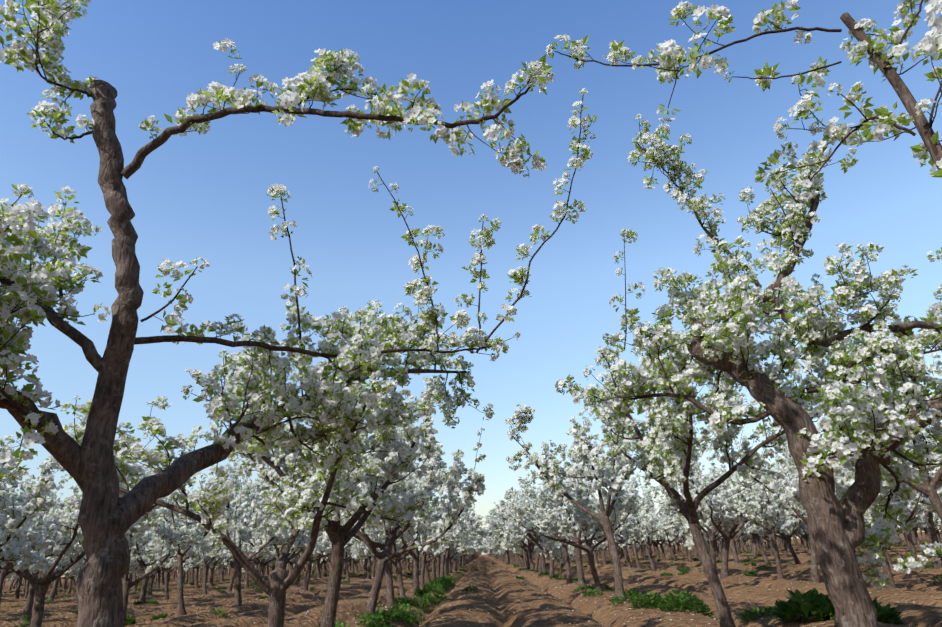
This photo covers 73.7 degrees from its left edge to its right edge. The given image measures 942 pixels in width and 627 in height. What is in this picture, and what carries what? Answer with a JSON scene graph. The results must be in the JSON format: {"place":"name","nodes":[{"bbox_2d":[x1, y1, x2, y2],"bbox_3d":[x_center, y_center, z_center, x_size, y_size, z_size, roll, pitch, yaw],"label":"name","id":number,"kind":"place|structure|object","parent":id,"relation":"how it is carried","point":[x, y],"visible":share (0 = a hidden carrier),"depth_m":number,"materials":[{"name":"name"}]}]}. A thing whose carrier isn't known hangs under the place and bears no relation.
{"place":"outdoors","nodes":[
{"label":"outdoors","id":0,"kind":"place"},
{"bbox_2d":[0,531,941,626],"bbox_3d":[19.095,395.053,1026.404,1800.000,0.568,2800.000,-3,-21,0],"label":"ground","id":1,"kind":"structure","parent":0,"point":[918,590],"depth_m":19.60,"materials":[{"name":"soil"}]},
{"bbox_2d":[14,576,21,598],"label":"tree","id":2,"kind":"object","parent":1,"relation":"on","point":[17,594],"depth_m":50.69,"materials":[{"name":"brown plant"}]},
{"bbox_2d":[0,446,65,570],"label":"tree","id":3,"kind":"object","parent":1,"relation":"on","point":[37,491],"visible":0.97,"depth_m":10.35,"materials":[{"name":"white plant"}]},
{"bbox_2d":[0,472,67,604],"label":"tree","id":4,"kind":"object","parent":1,"relation":"on","point":[53,495],"visible":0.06,"depth_m":26.98,"materials":[{"name":"white plant"}]},
{"bbox_2d":[24,568,45,598],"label":"tree","id":5,"kind":"object","parent":1,"relation":"on","point":[26,590],"depth_m":43.91,"materials":[{"name":"brown plant"}]},
{"bbox_2d":[0,435,70,571],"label":"tree","id":6,"kind":"object","parent":1,"relation":"on","point":[3,565],"visible":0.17,"depth_m":18.13,"materials":[{"name":"white plant"}]},
{"bbox_2d":[0,467,81,618],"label":"tree","id":7,"kind":"object","parent":1,"relation":"on","point":[28,607],"visible":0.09,"depth_m":20.80,"materials":[{"name":"white plant"}]},
{"bbox_2d":[47,538,58,600],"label":"tree","id":8,"kind":"object","parent":1,"relation":"on","point":[54,589],"depth_m":37.62,"materials":[{"name":"brown plant"}]},
{"bbox_2d":[45,520,85,595],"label":"tree","id":9,"kind":"object","parent":1,"relation":"on","point":[74,569],"visible":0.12,"depth_m":29.48,"materials":[{"name":"white plant"}]},
{"bbox_2d":[0,436,144,626],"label":"tree","id":10,"kind":"object","parent":1,"relation":"on","point":[66,522],"visible":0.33,"depth_m":12.38,"materials":[{"name":"white plant"}]},
{"bbox_2d":[66,534,141,567],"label":"tree","id":11,"kind":"object","parent":1,"relation":"on","point":[133,563],"visible":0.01,"depth_m":25.32,"materials":[{"name":"white plant"}]},
{"bbox_2d":[131,528,151,590],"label":"tree","id":12,"kind":"object","parent":1,"relation":"on","point":[134,587],"visible":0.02,"depth_m":47.17,"materials":[{"name":"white plant"}]},
{"bbox_2d":[131,552,157,594],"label":"tree","id":13,"kind":"object","parent":1,"relation":"on","point":[139,571],"visible":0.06,"depth_m":37.72,"materials":[{"name":"white plant"}]},
{"bbox_2d":[156,564,166,588],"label":"tree","id":14,"kind":"object","parent":1,"relation":"on","point":[158,582],"visible":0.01,"depth_m":49.97,"materials":[{"name":"brown plant"}]},
{"bbox_2d":[121,459,208,626],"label":"tree","id":15,"kind":"object","parent":1,"relation":"on","point":[184,532],"visible":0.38,"depth_m":16.34,"materials":[{"name":"white plant"}]},
{"bbox_2d":[127,490,209,603],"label":"tree","id":16,"kind":"object","parent":1,"relation":"on","point":[141,542],"visible":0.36,"depth_m":26.18,"materials":[{"name":"white plant"}]},
{"bbox_2d":[151,522,213,599],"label":"tree","id":17,"kind":"object","parent":1,"relation":"on","point":[168,567],"visible":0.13,"depth_m":28.94,"materials":[{"name":"white plant"}]},
{"bbox_2d":[170,521,215,583],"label":"tree","id":18,"kind":"object","parent":1,"relation":"on","point":[187,560],"visible":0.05,"depth_m":40.59,"materials":[{"name":"white plant"}]},
{"bbox_2d":[138,462,250,615],"bbox_3d":[-9.252,6.552,18.554,4.293,5.055,3.472,-8,-21,12],"label":"tree","id":19,"kind":"object","parent":1,"relation":"on","point":[173,515],"visible":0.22,"depth_m":18.72,"materials":[{"name":"white plant"}]},
{"bbox_2d":[175,536,231,588],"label":"tree","id":20,"kind":"object","parent":1,"relation":"on","point":[197,570],"visible":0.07,"depth_m":44.40,"materials":[{"name":"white plant"}]},
{"bbox_2d":[183,530,235,593],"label":"tree","id":21,"kind":"object","parent":1,"relation":"on","point":[219,554],"visible":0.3,"depth_m":32.47,"materials":[{"name":"white plant"}]},
{"bbox_2d":[189,535,235,586],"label":"tree","id":22,"kind":"object","parent":1,"relation":"on","point":[211,578],"visible":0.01,"depth_m":47.52,"materials":[{"name":"brown plant"}]},
{"bbox_2d":[209,558,225,582],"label":"tree","id":23,"kind":"object","parent":1,"relation":"on","point":[220,565],"visible":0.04,"depth_m":61.42,"materials":[{"name":"white plant"}]},
{"bbox_2d":[5,300,437,626],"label":"tree","id":24,"kind":"object","parent":1,"relation":"on","point":[335,486],"visible":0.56,"depth_m":7.48,"materials":[{"name":"white plant"}]},
{"bbox_2d":[206,527,271,591],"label":"tree","id":25,"kind":"object","parent":1,"relation":"on","point":[243,547],"visible":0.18,"depth_m":35.73,"materials":[{"name":"white plant"}]},
{"bbox_2d":[223,507,255,588],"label":"tree","id":26,"kind":"object","parent":1,"relation":"on","point":[246,576],"visible":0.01,"depth_m":38.48,"materials":[{"name":"white plant"}]},
{"bbox_2d":[200,458,296,604],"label":"tree","id":27,"kind":"object","parent":1,"relation":"on","point":[258,525],"visible":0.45,"depth_m":21.70,"materials":[{"name":"white plant"}]},
{"bbox_2d":[244,543,300,576],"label":"tree","id":28,"kind":"object","parent":1,"relation":"on","point":[263,564],"visible":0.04,"depth_m":41.99,"materials":[{"name":"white plant"}]},
{"bbox_2d":[233,463,321,598],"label":"tree","id":29,"kind":"object","parent":1,"relation":"on","point":[263,484],"visible":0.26,"depth_m":25.35,"materials":[{"name":"white plant"}]},
{"bbox_2d":[229,490,346,569],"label":"tree","id":30,"kind":"object","parent":1,"relation":"on","point":[294,553],"visible":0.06,"depth_m":27.62,"materials":[{"name":"white plant"}]},
{"bbox_2d":[286,556,300,570],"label":"tree","id":31,"kind":"object","parent":1,"relation":"on","point":[294,560],"visible":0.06,"depth_m":66.13,"materials":[{"name":"white plant"}]},
{"bbox_2d":[0,0,596,626],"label":"tree","id":32,"kind":"object","parent":1,"relation":"on","point":[108,516],"visible":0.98,"depth_m":5.23,"materials":[{"name":"white plant"}]},
{"bbox_2d":[185,352,440,626],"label":"tree","id":33,"kind":"object","parent":1,"relation":"on","point":[390,451],"visible":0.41,"depth_m":10.22,"materials":[{"name":"white plant"}]},
{"bbox_2d":[272,524,361,591],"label":"tree","id":34,"kind":"object","parent":1,"relation":"on","point":[308,574],"visible":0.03,"depth_m":30.51,"materials":[{"name":"brown plant"}]},
{"bbox_2d":[315,555,330,577],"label":"tree","id":35,"kind":"object","parent":1,"relation":"on","point":[325,570],"visible":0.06,"depth_m":57.15,"materials":[{"name":"brown plant"}]},
{"bbox_2d":[312,524,343,578],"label":"tree","id":36,"kind":"object","parent":1,"relation":"on","point":[318,569],"visible":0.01,"depth_m":54.06,"materials":[{"name":"brown plant"}]},
{"bbox_2d":[313,539,364,565],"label":"tree","id":37,"kind":"object","parent":1,"relation":"on","point":[323,551],"visible":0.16,"depth_m":36.13,"materials":[{"name":"white plant"}]},
{"bbox_2d":[320,532,373,581],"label":"tree","id":38,"kind":"object","parent":1,"relation":"on","point":[350,551],"visible":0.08,"depth_m":40.24,"materials":[{"name":"white plant"}]},
{"bbox_2d":[285,431,440,606],"bbox_3d":[-2.510,5.954,17.785,4.135,4.935,4.390,-8,-22,13],"label":"tree","id":39,"kind":"object","parent":1,"relation":"on","point":[390,599],"visible":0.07,"depth_m":17.31,"materials":[{"name":"white plant"}]},
{"bbox_2d":[348,526,384,578],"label":"tree","id":40,"kind":"object","parent":1,"relation":"on","point":[369,568],"visible":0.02,"depth_m":45.94,"materials":[{"name":"white plant"}]},
{"bbox_2d":[371,541,395,577],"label":"tree","id":41,"kind":"object","parent":1,"relation":"on","point":[373,569],"visible":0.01,"depth_m":49.47,"materials":[{"name":"brown plant"}]},
{"bbox_2d":[352,458,443,597],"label":"tree","id":42,"kind":"object","parent":1,"relation":"on","point":[409,535],"visible":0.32,"depth_m":20.07,"materials":[{"name":"white plant"}]},
{"bbox_2d":[318,422,485,619],"bbox_3d":[-1.868,4.690,14.625,3.326,4.952,5.024,4,-22,-17],"label":"tree","id":43,"kind":"object","parent":1,"relation":"on","point":[453,486],"visible":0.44,"depth_m":13.91,"materials":[{"name":"white plant"}]},
{"bbox_2d":[374,455,476,591],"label":"tree","id":44,"kind":"object","parent":1,"relation":"on","point":[415,554],"visible":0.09,"depth_m":23.26,"materials":[{"name":"white plant"}]},
{"bbox_2d":[400,501,458,583],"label":"tree","id":45,"kind":"object","parent":1,"relation":"on","point":[427,575],"visible":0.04,"depth_m":29.27,"materials":[{"name":"white plant"}]},
{"bbox_2d":[396,509,481,587],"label":"tree","id":46,"kind":"object","parent":1,"relation":"on","point":[462,530],"visible":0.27,"depth_m":27.20,"materials":[{"name":"white plant"}]},
{"bbox_2d":[425,497,468,578],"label":"tree","id":47,"kind":"object","parent":1,"relation":"on","point":[434,559],"visible":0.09,"depth_m":32.37,"materials":[{"name":"white plant"}]},
{"bbox_2d":[441,508,468,575],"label":"tree","id":48,"kind":"object","parent":1,"relation":"on","point":[446,562],"visible":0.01,"depth_m":41.76,"materials":[{"name":"brown plant"}]},
{"bbox_2d":[449,547,460,571],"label":"tree","id":49,"kind":"object","parent":1,"relation":"on","point":[452,551],"visible":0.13,"depth_m":50.91,"materials":[{"name":"white plant"}]},
{"bbox_2d":[430,503,480,577],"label":"tree","id":50,"kind":"object","parent":1,"relation":"on","point":[469,519],"visible":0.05,"depth_m":36.26,"materials":[{"name":"white plant"}]},
{"bbox_2d":[430,499,485,576],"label":"tree","id":51,"kind":"object","parent":1,"relation":"on","point":[443,562],"visible":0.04,"depth_m":38.80,"materials":[{"name":"white plant"}]},
{"bbox_2d":[430,523,489,571],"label":"tree","id":52,"kind":"object","parent":1,"relation":"on","point":[484,531],"visible":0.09,"depth_m":47.65,"materials":[{"name":"white plant"}]},
{"bbox_2d":[445,522,482,573],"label":"tree","id":53,"kind":"object","parent":1,"relation":"on","point":[463,546],"visible":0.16,"depth_m":45.12,"materials":[{"name":"white plant"}]},
{"bbox_2d":[0,550,940,626],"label":"fallen petals","id":54,"kind":"object","parent":1,"relation":"on","point":[523,588],"visible":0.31,"depth_m":21.08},
{"bbox_2d":[2,542,941,626],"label":"weeds","id":55,"kind":"object","parent":1,"relation":"on","point":[812,603],"visible":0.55,"depth_m":13.07,"materials":[{"name":"green plant"}]},
{"bbox_2d":[485,536,509,562],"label":"tree","id":56,"kind":"object","parent":1,"relation":"on","point":[490,538],"visible":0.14,"depth_m":77.23,"materials":[{"name":"white plant"}]},
{"bbox_2d":[487,525,510,564],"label":"tree","id":57,"kind":"object","parent":1,"relation":"on","point":[495,541],"visible":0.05,"depth_m":74.29,"materials":[{"name":"white plant"}]},
{"bbox_2d":[485,517,512,564],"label":"tree","id":58,"kind":"object","parent":1,"relation":"on","point":[495,538],"visible":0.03,"depth_m":71.56,"materials":[{"name":"brown plant"}]},
{"bbox_2d":[484,508,522,567],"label":"tree","id":59,"kind":"object","parent":1,"relation":"on","point":[495,530],"visible":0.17,"depth_m":55.50,"materials":[{"name":"white plant"}]},
{"bbox_2d":[491,510,546,569],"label":"tree","id":60,"kind":"object","parent":1,"relation":"on","point":[506,545],"visible":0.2,"depth_m":46.10,"materials":[{"name":"white plant"}]},
{"bbox_2d":[496,504,543,569],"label":"tree","id":61,"kind":"object","parent":1,"relation":"on","point":[526,542],"visible":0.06,"depth_m":43.15,"materials":[{"name":"brown plant"}]},
{"bbox_2d":[509,545,536,567],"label":"tree","id":62,"kind":"object","parent":1,"relation":"on","point":[520,553],"visible":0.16,"depth_m":52.47,"materials":[{"name":"white plant"}]},
{"bbox_2d":[509,496,545,571],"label":"tree","id":63,"kind":"object","parent":1,"relation":"on","point":[537,559],"visible":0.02,"depth_m":40.16,"materials":[{"name":"brown plant"}]},
{"bbox_2d":[505,470,582,575],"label":"tree","id":64,"kind":"object","parent":1,"relation":"on","point":[530,490],"visible":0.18,"depth_m":31.11,"materials":[{"name":"white plant"}]},
{"bbox_2d":[484,477,604,572],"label":"tree","id":65,"kind":"object","parent":1,"relation":"on","point":[529,534],"visible":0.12,"depth_m":33.78,"materials":[{"name":"white plant"}]},
{"bbox_2d":[504,468,591,583],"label":"tree","id":66,"kind":"object","parent":1,"relation":"on","point":[564,547],"visible":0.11,"depth_m":25.54,"materials":[{"name":"white plant"}]},
{"bbox_2d":[536,529,593,579],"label":"tree","id":67,"kind":"object","parent":1,"relation":"on","point":[557,548],"visible":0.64,"depth_m":27.80,"materials":[{"name":"white plant"}]},
{"bbox_2d":[499,478,637,591],"bbox_3d":[2.769,6.757,19.020,4.835,3.690,2.937,5,-22,-19],"label":"tree","id":68,"kind":"object","parent":1,"relation":"on","point":[545,521],"visible":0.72,"depth_m":18.68,"materials":[{"name":"white plant"}]},
{"bbox_2d":[507,456,631,586],"bbox_3d":[3.327,7.612,22.702,4.367,4.880,3.740,-17,-20,20],"label":"tree","id":69,"kind":"object","parent":1,"relation":"on","point":[584,487],"visible":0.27,"depth_m":22.22,"materials":[{"name":"white plant"}]},
{"bbox_2d":[569,524,598,563],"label":"tree","id":70,"kind":"object","parent":1,"relation":"on","point":[595,557],"visible":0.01,"depth_m":51.59,"materials":[{"name":"brown plant"}]},
{"bbox_2d":[505,375,667,598],"bbox_3d":[3.414,5.137,17.173,4.444,5.776,4.148,-18,-30,23],"label":"tree","id":71,"kind":"object","parent":1,"relation":"on","point":[583,449],"visible":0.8,"depth_m":17.15,"materials":[{"name":"white plant"}]},
{"bbox_2d":[590,534,607,564],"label":"tree","id":72,"kind":"object","parent":1,"relation":"on","point":[603,550],"visible":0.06,"depth_m":48.52,"materials":[{"name":"brown plant"}]},
{"bbox_2d":[588,498,641,567],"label":"tree","id":73,"kind":"object","parent":1,"relation":"on","point":[627,557],"visible":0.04,"depth_m":38.97,"materials":[{"name":"brown plant"}]},
{"bbox_2d":[594,527,643,553],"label":"tree","id":74,"kind":"object","parent":1,"relation":"on","point":[604,544],"visible":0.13,"depth_m":42.56,"materials":[{"name":"white plant"}]},
{"bbox_2d":[589,476,654,569],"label":"tree","id":75,"kind":"object","parent":1,"relation":"on","point":[630,515],"visible":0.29,"depth_m":36.52,"materials":[{"name":"white plant"}]},
{"bbox_2d":[613,491,668,571],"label":"tree","id":76,"kind":"object","parent":1,"relation":"on","point":[648,521],"visible":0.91,"depth_m":32.93,"materials":[{"name":"white plant"}]},
{"bbox_2d":[635,511,658,559],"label":"tree","id":77,"kind":"object","parent":1,"relation":"on","point":[641,548],"visible":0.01,"depth_m":58.19,"materials":[{"name":"brown plant"}]},
{"bbox_2d":[639,510,679,560],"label":"tree","id":78,"kind":"object","parent":1,"relation":"on","point":[654,537],"visible":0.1,"depth_m":51.98,"materials":[{"name":"white plant"}]},
{"bbox_2d":[640,502,681,558],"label":"tree","id":79,"kind":"object","parent":1,"relation":"on","point":[654,542],"visible":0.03,"depth_m":54.99,"materials":[{"name":"brown plant"}]},
{"bbox_2d":[650,537,681,556],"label":"tree","id":80,"kind":"object","parent":1,"relation":"on","point":[675,542],"visible":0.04,"depth_m":67.85,"materials":[{"name":"brown plant"}]},
{"bbox_2d":[654,512,679,560],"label":"tree","id":81,"kind":"object","parent":1,"relation":"on","point":[669,537],"visible":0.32,"depth_m":48.66,"materials":[{"name":"white plant"}]},
{"bbox_2d":[658,504,706,560],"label":"tree","id":82,"kind":"object","parent":1,"relation":"on","point":[675,530],"visible":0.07,"depth_m":46.66,"materials":[{"name":"white plant"}]},
{"bbox_2d":[662,511,709,550],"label":"tree","id":83,"kind":"object","parent":1,"relation":"on","point":[676,517],"visible":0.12,"depth_m":40.58,"materials":[{"name":"white plant"}]},
{"bbox_2d":[642,456,740,571],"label":"tree","id":84,"kind":"object","parent":1,"relation":"on","point":[670,505],"visible":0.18,"depth_m":27.14,"materials":[{"name":"white plant"}]},
{"bbox_2d":[666,510,744,559],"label":"tree","id":85,"kind":"object","parent":1,"relation":"on","point":[689,541],"visible":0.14,"depth_m":39.49,"materials":[{"name":"white plant"}]},
{"bbox_2d":[579,324,848,626],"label":"tree","id":86,"kind":"object","parent":1,"relation":"on","point":[669,429],"visible":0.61,"depth_m":9.34,"materials":[{"name":"white plant"}]},
{"bbox_2d":[682,486,766,563],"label":"tree","id":87,"kind":"object","parent":1,"relation":"on","point":[736,559],"visible":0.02,"depth_m":36.91,"materials":[{"name":"brown plant"}]},
{"bbox_2d":[670,441,794,578],"bbox_3d":[9.277,7.349,23.940,4.890,5.613,5.019,-19,-26,36],"label":"tree","id":88,"kind":"object","parent":1,"relation":"on","point":[706,506],"visible":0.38,"depth_m":23.54,"materials":[{"name":"white plant"}]},
{"bbox_2d":[546,0,941,200],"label":"tree","id":89,"kind":"object","parent":1,"relation":"on","point":[882,117],"visible":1,"depth_m":4.78,"materials":[{"name":"white plant"}]},
{"bbox_2d":[737,532,751,551],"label":"tree","id":90,"kind":"object","parent":1,"relation":"on","point":[748,535],"visible":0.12,"depth_m":64.13,"materials":[{"name":"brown plant"}]},
{"bbox_2d":[697,447,796,578],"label":"tree","id":91,"kind":"object","parent":1,"relation":"on","point":[758,506],"visible":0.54,"depth_m":21.02,"materials":[{"name":"white plant"}]},
{"bbox_2d":[555,114,941,626],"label":"tree","id":92,"kind":"object","parent":1,"relation":"on","point":[839,530],"visible":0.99,"depth_m":6.75,"materials":[{"name":"white plant"}]},
{"bbox_2d":[743,493,768,556],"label":"tree","id":93,"kind":"object","parent":1,"relation":"on","point":[755,546],"visible":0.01,"depth_m":49.76,"materials":[{"name":"brown plant"}]},
{"bbox_2d":[733,455,785,563],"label":"tree","id":94,"kind":"object","parent":1,"relation":"on","point":[764,556],"visible":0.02,"depth_m":33.75,"materials":[{"name":"brown plant"}]},
{"bbox_2d":[745,525,795,556],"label":"tree","id":95,"kind":"object","parent":1,"relation":"on","point":[769,542],"visible":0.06,"depth_m":46.02,"materials":[{"name":"brown plant"}]},
{"bbox_2d":[751,521,791,557],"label":"tree","id":96,"kind":"object","parent":1,"relation":"on","point":[785,545],"visible":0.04,"depth_m":42.84,"materials":[{"name":"brown plant"}]},
{"bbox_2d":[742,490,806,563],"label":"tree","id":97,"kind":"object","parent":1,"relation":"on","point":[760,531],"visible":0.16,"depth_m":30.75,"materials":[{"name":"white plant"}]},
{"bbox_2d":[705,424,872,582],"bbox_3d":[9.904,5.652,18.793,4.779,5.031,3.643,-13,-23,24],"label":"tree","id":98,"kind":"object","parent":1,"relation":"on","point":[764,481],"visible":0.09,"depth_m":18.52,"materials":[{"name":"white plant"}]},
{"bbox_2d":[737,429,842,519],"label":"tree","id":99,"kind":"object","parent":1,"relation":"on","point":[786,509],"visible":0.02,"depth_m":28.61,"materials":[{"name":"white plant"}]},
{"bbox_2d":[790,521,810,552],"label":"tree","id":100,"kind":"object","parent":1,"relation":"on","point":[801,529],"visible":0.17,"depth_m":52.47,"materials":[{"name":"brown plant"}]},
{"bbox_2d":[771,453,941,587],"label":"tree","id":101,"kind":"object","parent":1,"relation":"on","point":[792,488],"visible":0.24,"depth_m":14.62,"materials":[{"name":"white plant"}]},
{"bbox_2d":[795,333,941,520],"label":"tree","id":102,"kind":"object","parent":1,"relation":"on","point":[928,490],"visible":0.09,"depth_m":12.19,"materials":[{"name":"white plant"}]},
{"bbox_2d":[863,500,928,567],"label":"tree","id":103,"kind":"object","parent":1,"relation":"on","point":[915,524],"visible":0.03,"depth_m":23.83,"materials":[{"name":"white plant"}]},
{"bbox_2d":[890,475,941,568],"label":"tree","id":104,"kind":"object","parent":1,"relation":"on","point":[934,538],"visible":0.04,"depth_m":21.24,"materials":[{"name":"brown plant"}]},
{"bbox_2d":[897,500,937,557],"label":"tree","id":105,"kind":"object","parent":1,"relation":"on","point":[912,546],"visible":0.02,"depth_m":30.95,"materials":[{"name":"brown plant"}]},
{"bbox_2d":[914,526,921,546],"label":"tree","id":106,"kind":"object","parent":1,"relation":"on","point":[917,538],"depth_m":56.16,"materials":[{"name":"brown plant"}]},
{"bbox_2d":[903,425,941,489],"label":"tree","id":107,"kind":"object","parent":1,"relation":"on","point":[933,471],"visible":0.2,"depth_m":18.89,"materials":[{"name":"white plant"}]},
{"bbox_2d":[0,0,941,576],"label":"sky","id":108,"kind":"structure","parent":0,"point":[194,195],"materials":[{"name":"blue"}]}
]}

